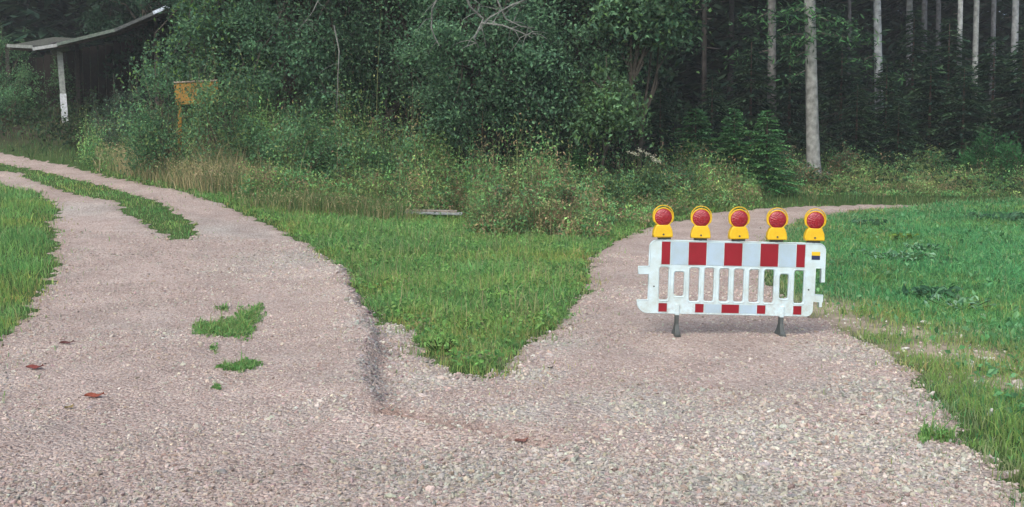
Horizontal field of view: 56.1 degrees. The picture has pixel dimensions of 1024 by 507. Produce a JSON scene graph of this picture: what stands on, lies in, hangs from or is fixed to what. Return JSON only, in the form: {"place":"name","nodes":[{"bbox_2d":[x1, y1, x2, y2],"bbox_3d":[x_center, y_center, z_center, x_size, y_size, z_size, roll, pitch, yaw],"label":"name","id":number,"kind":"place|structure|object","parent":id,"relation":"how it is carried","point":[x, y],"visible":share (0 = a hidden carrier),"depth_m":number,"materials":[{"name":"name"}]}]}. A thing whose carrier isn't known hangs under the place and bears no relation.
{"place":"outdoors","nodes":[
{"label":"outdoors","id":0,"kind":"place"},
{"bbox_2d":[0,153,1023,506],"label":"gravel road","id":1,"kind":"structure","parent":0,"point":[104,217],"depth_m":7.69,"materials":[{"name":"grey gravel"}]},
{"bbox_2d":[1,161,213,243],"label":"grass","id":2,"kind":"structure","parent":1,"relation":"on","point":[160,208],"depth_m":20.75,"materials":[{"name":"green plant"}]},
{"bbox_2d":[191,301,266,341],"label":"grass tuft","id":3,"kind":"object","parent":1,"relation":"on","point":[243,324],"visible":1,"depth_m":10.25,"materials":[{"name":"green plant"}]},
{"bbox_2d":[214,350,263,372],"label":"grass tuft","id":4,"kind":"object","parent":1,"relation":"on","point":[243,365],"visible":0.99,"depth_m":8.09,"materials":[{"name":"green plant"}]},
{"bbox_2d":[345,299,589,380],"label":"coarse gravel","id":5,"kind":"structure","parent":1,"relation":"on","point":[542,359],"depth_m":8.73,"materials":[{"name":"grey gravel"}]},
{"bbox_2d":[636,239,825,336],"bbox_3d":[2.238,0.364,9.832,1.916,0.985,0.229,1,4,0],"label":"traffic barrier","id":6,"kind":"object","parent":1,"relation":"on","point":[789,259],"visible":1,"depth_m":9.80,"materials":[{"name":"white plastic"}]},
{"bbox_2d":[652,205,673,239],"bbox_3d":[1.536,-0.319,9.784,0.214,0.353,0.107,0,3,-4],"label":"warning lamp","id":7,"kind":"object","parent":6,"relation":"on","point":[663,218],"visible":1,"depth_m":9.74,"materials":[{"name":"yellow plastic"}]},
{"bbox_2d":[690,206,711,240],"bbox_3d":[1.924,-0.310,9.782,0.214,0.353,0.107,1,4,3],"label":"warning lamp","id":8,"kind":"object","parent":6,"relation":"on","point":[701,219],"visible":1,"depth_m":9.74,"materials":[{"name":"yellow plastic"}]},
{"bbox_2d":[728,207,749,240],"bbox_3d":[2.309,-0.301,9.781,0.214,0.353,0.107,-1,5,-2],"label":"warning lamp","id":9,"kind":"object","parent":6,"relation":"on","point":[738,219],"visible":1,"depth_m":9.74,"materials":[{"name":"yellow plastic"}]},
{"bbox_2d":[766,207,787,241],"bbox_3d":[2.698,-0.293,9.782,0.214,0.353,0.107,0,5,2],"label":"warning lamp","id":10,"kind":"object","parent":6,"relation":"on","point":[777,221],"visible":1,"depth_m":9.74,"materials":[{"name":"yellow plastic"}]},
{"bbox_2d":[803,208,825,242],"bbox_3d":[3.083,-0.284,9.781,0.214,0.353,0.107,1,5,4],"label":"warning lamp","id":11,"kind":"object","parent":6,"relation":"on","point":[814,222],"visible":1,"depth_m":9.74,"materials":[{"name":"yellow plastic"}]},
{"bbox_2d":[912,397,992,443],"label":"grass tuft","id":12,"kind":"object","parent":1,"relation":"on","point":[926,434],"visible":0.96,"depth_m":5.87,"materials":[{"name":"green plant"}]},
{"bbox_2d":[0,28,1023,501],"bbox_3d":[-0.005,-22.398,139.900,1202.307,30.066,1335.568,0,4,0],"label":"ground","id":13,"kind":"structure","parent":0,"point":[834,316],"depth_m":16.81,"materials":[{"name":"soil"}]},
{"bbox_2d":[0,19,44,109],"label":"shrub","id":14,"kind":"object","parent":13,"relation":"on","point":[15,57],"visible":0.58,"depth_m":36.00,"materials":[{"name":"green plant"}]},
{"bbox_2d":[0,53,52,122],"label":"shrub","id":15,"kind":"object","parent":13,"relation":"on","point":[18,100],"visible":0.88,"depth_m":33.91,"materials":[{"name":"green plant"}]},
{"bbox_2d":[4,56,91,104],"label":"shrub","id":16,"kind":"object","parent":13,"relation":"on","point":[57,75],"visible":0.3,"depth_m":36.42,"materials":[{"name":"green plant"}]},
{"bbox_2d":[0,177,109,430],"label":"grass","id":17,"kind":"structure","parent":13,"relation":"on","point":[8,195],"depth_m":15.29,"materials":[{"name":"green plant"}]},
{"bbox_2d":[0,6,179,122],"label":"open shed","id":18,"kind":"structure","parent":13,"relation":"on","point":[93,57],"depth_m":36.58,"materials":[{"name":"brown wood"}]},
{"bbox_2d":[81,69,170,135],"bbox_3d":[-12.471,-4.579,30.889,2.365,2.623,3.143,-3,5,-40],"label":"shrub","id":19,"kind":"object","parent":13,"relation":"on","point":[115,109],"visible":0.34,"depth_m":30.43,"materials":[{"name":"green plant"}]},
{"bbox_2d":[87,79,177,150],"bbox_3d":[-10.989,-3.795,27.927,2.202,2.493,2.107,3,5,39],"label":"shrub","id":20,"kind":"object","parent":13,"relation":"on","point":[111,134],"visible":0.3,"depth_m":27.66,"materials":[{"name":"green plant"}]},
{"bbox_2d":[73,0,202,109],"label":"broadleaf tree","id":21,"kind":"object","parent":13,"relation":"on","point":[145,7],"visible":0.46,"depth_m":34.90,"materials":[{"name":"green plant"}]},
{"bbox_2d":[98,48,224,180],"bbox_3d":[-8.779,-3.343,24.633,3.349,3.808,2.517,-1,4,-21],"label":"shrub","id":22,"kind":"object","parent":13,"relation":"on","point":[173,113],"visible":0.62,"depth_m":24.56,"materials":[{"name":"green plant"}]},
{"bbox_2d":[74,73,275,179],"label":"herbs","id":23,"kind":"object","parent":13,"relation":"on","point":[89,152],"visible":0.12,"depth_m":27.43,"materials":[{"name":"green plant"}]},
{"bbox_2d":[111,32,278,180],"bbox_3d":[-7.628,-3.672,24.511,3.244,3.988,4.364,3,5,43],"label":"shrub","id":24,"kind":"object","parent":13,"relation":"on","point":[206,98],"visible":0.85,"depth_m":24.20,"materials":[{"name":"green plant"}]},
{"bbox_2d":[174,79,217,149],"bbox_3d":[-8.543,-3.389,26.048,1.156,2.643,0.132,0,4,-6],"label":"yellow board","id":25,"kind":"object","parent":13,"relation":"on","point":[185,100],"visible":0.33,"depth_m":25.93,"materials":[{"name":"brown wood"}]},
{"bbox_2d":[82,106,315,195],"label":"tall grass","id":26,"kind":"structure","parent":13,"relation":"on","point":[214,174],"depth_m":23.55,"materials":[{"name":"green plant"}]},
{"bbox_2d":[113,0,298,141],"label":"broadleaf tree","id":27,"kind":"object","parent":13,"relation":"on","point":[207,11],"visible":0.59,"depth_m":26.60,"materials":[{"name":"green plant"}]},
{"bbox_2d":[178,97,268,170],"bbox_3d":[-7.344,-2.640,24.702,2.606,2.750,2.317,0,4,0],"label":"shrub","id":28,"kind":"object","parent":13,"relation":"on","point":[251,120],"visible":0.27,"depth_m":24.23,"materials":[{"name":"green plant"}]},
{"bbox_2d":[158,0,348,126],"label":"broadleaf tree","id":29,"kind":"object","parent":13,"relation":"on","point":[170,3],"visible":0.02,"depth_m":31.16,"materials":[{"name":"green plant"}]},
{"bbox_2d":[197,0,387,151],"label":"broadleaf tree","id":30,"kind":"object","parent":13,"relation":"on","point":[292,40],"visible":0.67,"depth_m":25.93,"materials":[{"name":"green plant"}]},
{"bbox_2d":[240,93,357,185],"bbox_3d":[-5.371,-2.627,24.101,3.330,2.778,2.799,0,4,0],"label":"shrub","id":31,"kind":"object","parent":13,"relation":"on","point":[291,136],"visible":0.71,"depth_m":23.97,"materials":[{"name":"green plant"}]},
{"bbox_2d":[195,160,419,220],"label":"tall grass","id":32,"kind":"structure","parent":13,"relation":"on","point":[343,204],"depth_m":20.98,"materials":[{"name":"green plant"}]},
{"bbox_2d":[225,3,463,217],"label":"herbs","id":33,"kind":"object","parent":13,"relation":"on","point":[433,203],"visible":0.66,"depth_m":24.03,"materials":[{"name":"green plant"}]},
{"bbox_2d":[296,103,392,182],"bbox_3d":[-4.743,-2.236,24.580,3.362,3.270,1.971,0,4,0],"label":"shrub","id":34,"kind":"object","parent":13,"relation":"on","point":[339,143],"visible":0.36,"depth_m":24.61,"materials":[{"name":"green plant"}]},
{"bbox_2d":[271,0,420,129],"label":"broadleaf tree","id":35,"kind":"object","parent":13,"relation":"on","point":[343,3],"visible":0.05,"depth_m":32.19,"materials":[{"name":"green plant"}]},
{"bbox_2d":[280,0,475,157],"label":"broadleaf tree","id":36,"kind":"object","parent":13,"relation":"on","point":[392,76],"visible":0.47,"depth_m":26.82,"materials":[{"name":"green plant"}]},
{"bbox_2d":[344,125,421,187],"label":"shrub","id":37,"kind":"object","parent":13,"relation":"on","point":[364,150],"visible":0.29,"depth_m":24.44,"materials":[{"name":"green plant"}]},
{"bbox_2d":[367,121,465,182],"bbox_3d":[-2.460,-2.086,24.799,3.020,2.568,1.948,0,4,0],"label":"shrub","id":38,"kind":"object","parent":13,"relation":"on","point":[400,150],"visible":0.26,"depth_m":24.46,"materials":[{"name":"green plant"}]},
{"bbox_2d":[350,1,507,152],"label":"broadleaf tree","id":39,"kind":"object","parent":13,"relation":"on","point":[463,16],"visible":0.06,"depth_m":31.58,"materials":[{"name":"green plant"}]},
{"bbox_2d":[357,163,518,214],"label":"tall grass","id":40,"kind":"structure","parent":13,"relation":"on","point":[374,190],"depth_m":23.07,"materials":[{"name":"green plant"}]},
{"bbox_2d":[424,334,458,353],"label":"broadleaf weed","id":41,"kind":"object","parent":13,"relation":"on","point":[429,341],"visible":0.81,"depth_m":8.90,"materials":[{"name":"green plant"}]},
{"bbox_2d":[298,0,596,173],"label":"broadleaf tree","id":42,"kind":"object","parent":13,"relation":"on","point":[483,48],"visible":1,"depth_m":24.46,"materials":[{"name":"green plant"}]},
{"bbox_2d":[84,167,828,394],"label":"grass","id":43,"kind":"structure","parent":13,"relation":"on","point":[387,254],"depth_m":14.26,"materials":[{"name":"green plant"}]},
{"bbox_2d":[404,209,462,214],"bbox_3d":[-1.857,-0.950,21.993,1.450,0.095,0.165,2,12,3],"label":"weathered plank","id":44,"kind":"object","parent":43,"relation":"on","point":[443,212],"visible":0.62,"depth_m":21.94,"materials":[{"name":"grey wood"}]},
{"bbox_2d":[442,138,500,194],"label":"shrub","id":45,"kind":"object","parent":13,"relation":"on","point":[467,168],"visible":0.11,"depth_m":24.26,"materials":[{"name":"green plant"}]},
{"bbox_2d":[397,78,558,214],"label":"herbs","id":46,"kind":"object","parent":13,"relation":"on","point":[460,186],"visible":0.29,"depth_m":24.01,"materials":[{"name":"green plant"}]},
{"bbox_2d":[464,171,538,216],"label":"shrub","id":47,"kind":"object","parent":13,"relation":"on","point":[501,189],"visible":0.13,"depth_m":21.45,"materials":[{"name":"green plant"}]},
{"bbox_2d":[0,0,1023,143],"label":"distant wood","id":48,"kind":"object","parent":13,"relation":"on","point":[43,19],"visible":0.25,"depth_m":49.46,"materials":[{"name":"green plant"}]},
{"bbox_2d":[0,51,1023,212],"bbox_3d":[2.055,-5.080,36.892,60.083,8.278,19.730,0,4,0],"label":"undergrowth","id":49,"kind":"object","parent":13,"relation":"on","point":[89,107],"visible":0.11,"depth_m":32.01,"materials":[{"name":"green plant"}]},
{"bbox_2d":[448,2,622,167],"bbox_3d":[0.562,-7.568,31.453,6.599,10.477,5.621,0,4,0],"label":"broadleaf tree","id":50,"kind":"object","parent":13,"relation":"on","point":[503,153],"visible":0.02,"depth_m":31.57,"materials":[{"name":"green plant"}]},
{"bbox_2d":[459,90,616,238],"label":"herbs","id":51,"kind":"object","parent":13,"relation":"on","point":[600,218],"visible":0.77,"depth_m":21.21,"materials":[{"name":"green plant"}]},
{"bbox_2d":[527,181,584,213],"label":"shrub","id":52,"kind":"object","parent":13,"relation":"on","point":[569,195],"visible":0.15,"depth_m":21.12,"materials":[{"name":"green plant"}]},
{"bbox_2d":[566,145,597,187],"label":"young spruce","id":53,"kind":"object","parent":13,"relation":"on","point":[583,156],"visible":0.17,"depth_m":25.03,"materials":[{"name":"green plant"}]},
{"bbox_2d":[492,0,681,175],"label":"broadleaf tree","id":54,"kind":"object","parent":13,"relation":"on","point":[578,39],"visible":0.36,"depth_m":26.13,"materials":[{"name":"green plant"}]},
{"bbox_2d":[552,155,631,207],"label":"shrub","id":55,"kind":"object","parent":13,"relation":"on","point":[610,183],"visible":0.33,"depth_m":23.46,"materials":[{"name":"green plant"}]},
{"bbox_2d":[549,55,663,182],"bbox_3d":[2.434,-2.987,24.843,2.855,4.208,2.843,2,4,26],"label":"broadleaf tree","id":56,"kind":"object","parent":13,"relation":"on","point":[604,106],"visible":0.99,"depth_m":24.55,"materials":[{"name":"green plant"}]},
{"bbox_2d":[619,147,665,206],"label":"flowering plant","id":57,"kind":"object","parent":13,"relation":"on","point":[642,188],"visible":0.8,"depth_m":23.92,"materials":[{"name":"green plant"}]},
{"bbox_2d":[556,0,729,169],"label":"broadleaf tree","id":58,"kind":"object","parent":13,"relation":"on","point":[673,96],"visible":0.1,"depth_m":32.62,"materials":[{"name":"green plant"}]},
{"bbox_2d":[598,152,694,205],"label":"shrub","id":59,"kind":"object","parent":13,"relation":"on","point":[650,178],"visible":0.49,"depth_m":24.15,"materials":[{"name":"green plant"}]},
{"bbox_2d":[580,0,713,174],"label":"broadleaf tree","id":60,"kind":"object","parent":13,"relation":"on","point":[643,22],"visible":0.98,"depth_m":25.12,"materials":[{"name":"green plant"}]},
{"bbox_2d":[632,86,684,171],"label":"young spruce","id":61,"kind":"object","parent":13,"relation":"on","point":[665,112],"visible":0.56,"depth_m":32.65,"materials":[{"name":"green plant"}]},
{"bbox_2d":[557,124,767,226],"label":"herbs","id":62,"kind":"object","parent":13,"relation":"on","point":[711,179],"visible":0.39,"depth_m":25.20,"materials":[{"name":"green plant"}]},
{"bbox_2d":[617,136,710,195],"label":"shrub","id":63,"kind":"object","parent":13,"relation":"on","point":[689,180],"visible":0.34,"depth_m":25.65,"materials":[{"name":"green plant"}]},
{"bbox_2d":[599,168,771,215],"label":"tall grass","id":64,"kind":"structure","parent":13,"relation":"on","point":[680,214],"depth_m":24.67,"materials":[{"name":"green plant"}]},
{"bbox_2d":[663,108,729,176],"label":"young spruce","id":65,"kind":"object","parent":13,"relation":"on","point":[701,120],"visible":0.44,"depth_m":28.73,"materials":[{"name":"green plant"}]},
{"bbox_2d":[694,0,717,127],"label":"tall spruce","id":66,"kind":"object","parent":13,"relation":"on","point":[704,57],"visible":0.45,"depth_m":37.50,"materials":[{"name":"brown plant"}]},
{"bbox_2d":[681,74,739,161],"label":"young spruce","id":67,"kind":"object","parent":13,"relation":"on","point":[710,114],"visible":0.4,"depth_m":33.64,"materials":[{"name":"green plant"}]},
{"bbox_2d":[720,0,733,115],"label":"tall spruce","id":68,"kind":"object","parent":13,"relation":"on","point":[731,20],"visible":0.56,"depth_m":41.41,"materials":[{"name":"brown plant"}]},
{"bbox_2d":[705,108,771,189],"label":"young spruce","id":69,"kind":"object","parent":13,"relation":"on","point":[732,144],"visible":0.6,"depth_m":28.19,"materials":[{"name":"green plant"}]},
{"bbox_2d":[708,0,794,145],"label":"tall spruce","id":70,"kind":"object","parent":13,"relation":"on","point":[771,52],"visible":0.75,"depth_m":35.45,"materials":[{"name":"green plant"}]},
{"bbox_2d":[715,37,798,163],"bbox_3d":[8.724,-5.387,34.693,3.348,4.833,3.476,-1,4,-22],"label":"young spruce","id":71,"kind":"object","parent":13,"relation":"on","point":[751,94],"visible":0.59,"depth_m":34.52,"materials":[{"name":"green plant"}]},
{"bbox_2d":[744,110,804,195],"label":"young spruce","id":72,"kind":"object","parent":13,"relation":"on","point":[767,152],"visible":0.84,"depth_m":27.99,"materials":[{"name":"green plant"}]},
{"bbox_2d":[756,31,837,159],"bbox_3d":[10.281,-5.778,35.639,3.953,4.948,3.384,1,4,8],"label":"young spruce","id":73,"kind":"object","parent":13,"relation":"on","point":[790,123],"visible":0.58,"depth_m":35.48,"materials":[{"name":"green plant"}]},
{"bbox_2d":[763,145,835,188],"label":"shrub","id":74,"kind":"object","parent":13,"relation":"on","point":[806,172],"visible":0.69,"depth_m":29.36,"materials":[{"name":"green plant"}]},
{"bbox_2d":[740,0,902,173],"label":"tall spruce","id":75,"kind":"object","parent":13,"relation":"on","point":[809,8],"visible":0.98,"depth_m":30.51,"materials":[{"name":"plant"}]},
{"bbox_2d":[802,30,874,151],"bbox_3d":[12.633,-6.031,36.713,3.807,4.968,3.925,-2,4,-34],"label":"young spruce","id":76,"kind":"object","parent":13,"relation":"on","point":[846,80],"visible":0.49,"depth_m":36.50,"materials":[{"name":"green plant"}]},
{"bbox_2d":[827,138,863,177],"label":"shrub","id":77,"kind":"object","parent":13,"relation":"on","point":[841,162],"visible":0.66,"depth_m":31.00,"materials":[{"name":"green plant"}]},
{"bbox_2d":[822,81,887,167],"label":"young spruce","id":78,"kind":"object","parent":13,"relation":"on","point":[856,119],"visible":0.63,"depth_m":33.13,"materials":[{"name":"green plant"}]},
{"bbox_2d":[835,0,908,146],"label":"tall spruce","id":79,"kind":"object","parent":13,"relation":"on","point":[877,58],"visible":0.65,"depth_m":34.44,"materials":[{"name":"grey plant"}]},
{"bbox_2d":[772,169,993,193],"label":"tall grass","id":80,"kind":"structure","parent":13,"relation":"on","point":[904,186],"depth_m":29.08,"materials":[{"name":"green plant"}]},
{"bbox_2d":[748,145,1023,197],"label":"herbs","id":81,"kind":"object","parent":13,"relation":"on","point":[973,177],"visible":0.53,"depth_m":29.55,"materials":[{"name":"green plant"}]},
{"bbox_2d":[852,62,922,163],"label":"young spruce","id":82,"kind":"object","parent":13,"relation":"on","point":[888,104],"visible":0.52,"depth_m":33.58,"materials":[{"name":"green plant"}]},
{"bbox_2d":[853,248,935,260],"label":"broadleaf weed","id":83,"kind":"object","parent":13,"relation":"on","point":[894,253],"visible":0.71,"depth_m":16.22,"materials":[{"name":"green plant"}]},
{"bbox_2d":[866,99,929,167],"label":"young spruce","id":84,"kind":"object","parent":13,"relation":"on","point":[897,137],"visible":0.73,"depth_m":32.48,"materials":[{"name":"green plant"}]},
{"bbox_2d":[784,297,1021,400],"bbox_3d":[4.176,0.823,9.885,1.624,0.184,6.111,0,4,0],"label":"rubble","id":85,"kind":"object","parent":13,"relation":"on","point":[846,319],"visible":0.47,"depth_m":9.63,"materials":[{"name":"gravel"}]},
{"bbox_2d":[905,0,913,120],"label":"tall spruce","id":86,"kind":"object","parent":13,"relation":"on","point":[909,5],"visible":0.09,"depth_m":41.34,"materials":[{"name":"grey plant"}]},
{"bbox_2d":[871,10,959,140],"bbox_3d":[16.042,-6.885,38.834,3.910,5.778,4.091,1,4,20],"label":"young spruce","id":87,"kind":"object","parent":13,"relation":"on","point":[904,51],"visible":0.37,"depth_m":38.40,"materials":[{"name":"green plant"}]},
{"bbox_2d":[888,141,952,172],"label":"shrub","id":88,"kind":"object","parent":13,"relation":"on","point":[915,164],"visible":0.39,"depth_m":31.91,"materials":[{"name":"green plant"}]},
{"bbox_2d":[920,0,926,101],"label":"tall spruce","id":89,"kind":"object","parent":13,"relation":"on","point":[924,13],"visible":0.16,"depth_m":49.22,"materials":[{"name":"grey plant"}]},
{"bbox_2d":[892,56,971,159],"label":"young spruce","id":90,"kind":"object","parent":13,"relation":"on","point":[931,100],"visible":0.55,"depth_m":33.59,"materials":[{"name":"green plant"}]},
{"bbox_2d":[902,284,964,299],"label":"broadleaf weed","id":91,"kind":"object","parent":13,"relation":"on","point":[924,289],"visible":0.69,"depth_m":12.35,"materials":[{"name":"green plant"}]},
{"bbox_2d":[931,0,945,94],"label":"tall spruce","id":92,"kind":"object","parent":13,"relation":"on","point":[938,12],"visible":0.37,"depth_m":49.24,"materials":[{"name":"grey plant"}]},
{"bbox_2d":[906,17,985,143],"bbox_3d":[17.219,-6.472,37.673,4.309,5.492,4.151,3,5,43],"label":"young spruce","id":93,"kind":"object","parent":13,"relation":"on","point":[941,52],"visible":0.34,"depth_m":37.42,"materials":[{"name":"green plant"}]},
{"bbox_2d":[924,292,996,309],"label":"broadleaf weed","id":94,"kind":"object","parent":13,"relation":"on","point":[958,296],"visible":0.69,"depth_m":11.62,"materials":[{"name":"green plant"}]},
{"bbox_2d":[950,0,972,143],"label":"tall spruce","id":95,"kind":"object","parent":13,"relation":"on","point":[960,16],"visible":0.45,"depth_m":37.43,"materials":[{"name":"grey plant"}]},
{"bbox_2d":[919,65,1006,174],"bbox_3d":[15.358,-4.474,32.814,3.521,3.888,3.630,2,4,30],"label":"young spruce","id":96,"kind":"object","parent":13,"relation":"on","point":[957,98],"visible":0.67,"depth_m":32.58,"materials":[{"name":"green plant"}]},
{"bbox_2d":[921,124,1023,178],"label":"shrub","id":97,"kind":"object","parent":13,"relation":"on","point":[981,153],"visible":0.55,"depth_m":30.70,"materials":[{"name":"green plant"}]},
{"bbox_2d":[972,0,982,124],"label":"tall spruce","id":98,"kind":"object","parent":13,"relation":"on","point":[976,36],"visible":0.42,"depth_m":39.42,"materials":[{"name":"grey plant"}]},
{"bbox_2d":[955,36,1023,166],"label":"young spruce","id":99,"kind":"object","parent":13,"relation":"on","point":[993,80],"visible":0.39,"depth_m":34.03,"materials":[{"name":"green plant"}]},
{"bbox_2d":[988,0,995,113],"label":"tall spruce","id":100,"kind":"object","parent":13,"relation":"on","point":[993,18],"visible":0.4,"depth_m":47.30,"materials":[{"name":"grey plant"}]},
{"bbox_2d":[964,211,1023,220],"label":"broadleaf weed","id":101,"kind":"object","parent":13,"relation":"on","point":[1010,216],"visible":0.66,"depth_m":23.10,"materials":[{"name":"green plant"}]},
{"bbox_2d":[974,45,1023,162],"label":"young spruce","id":102,"kind":"object","parent":13,"relation":"on","point":[1011,111],"visible":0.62,"depth_m":33.21,"materials":[{"name":"green plant"}]},
{"bbox_2d":[980,131,1023,183],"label":"shrub","id":103,"kind":"object","parent":13,"relation":"on","point":[1007,166],"visible":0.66,"depth_m":30.19,"materials":[{"name":"green plant"}]},
{"bbox_2d":[980,18,1023,140],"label":"young spruce","id":104,"kind":"object","parent":13,"relation":"on","point":[1021,44],"visible":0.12,"depth_m":37.73,"materials":[{"name":"green plant"}]},
{"bbox_2d":[1005,0,1022,102],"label":"tall spruce","id":105,"kind":"object","parent":13,"relation":"on","point":[1015,22],"visible":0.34,"depth_m":39.38,"materials":[{"name":"grey plant"}]},
{"bbox_2d":[453,166,620,236],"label":"tall grass","id":106,"kind":"structure","parent":0,"point":[534,211],"depth_m":19.96,"materials":[{"name":"green plant"}]},
{"bbox_2d":[736,193,1023,506],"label":"grass","id":107,"kind":"structure","parent":0,"point":[998,264],"depth_m":12.79,"materials":[{"name":"green plant"}]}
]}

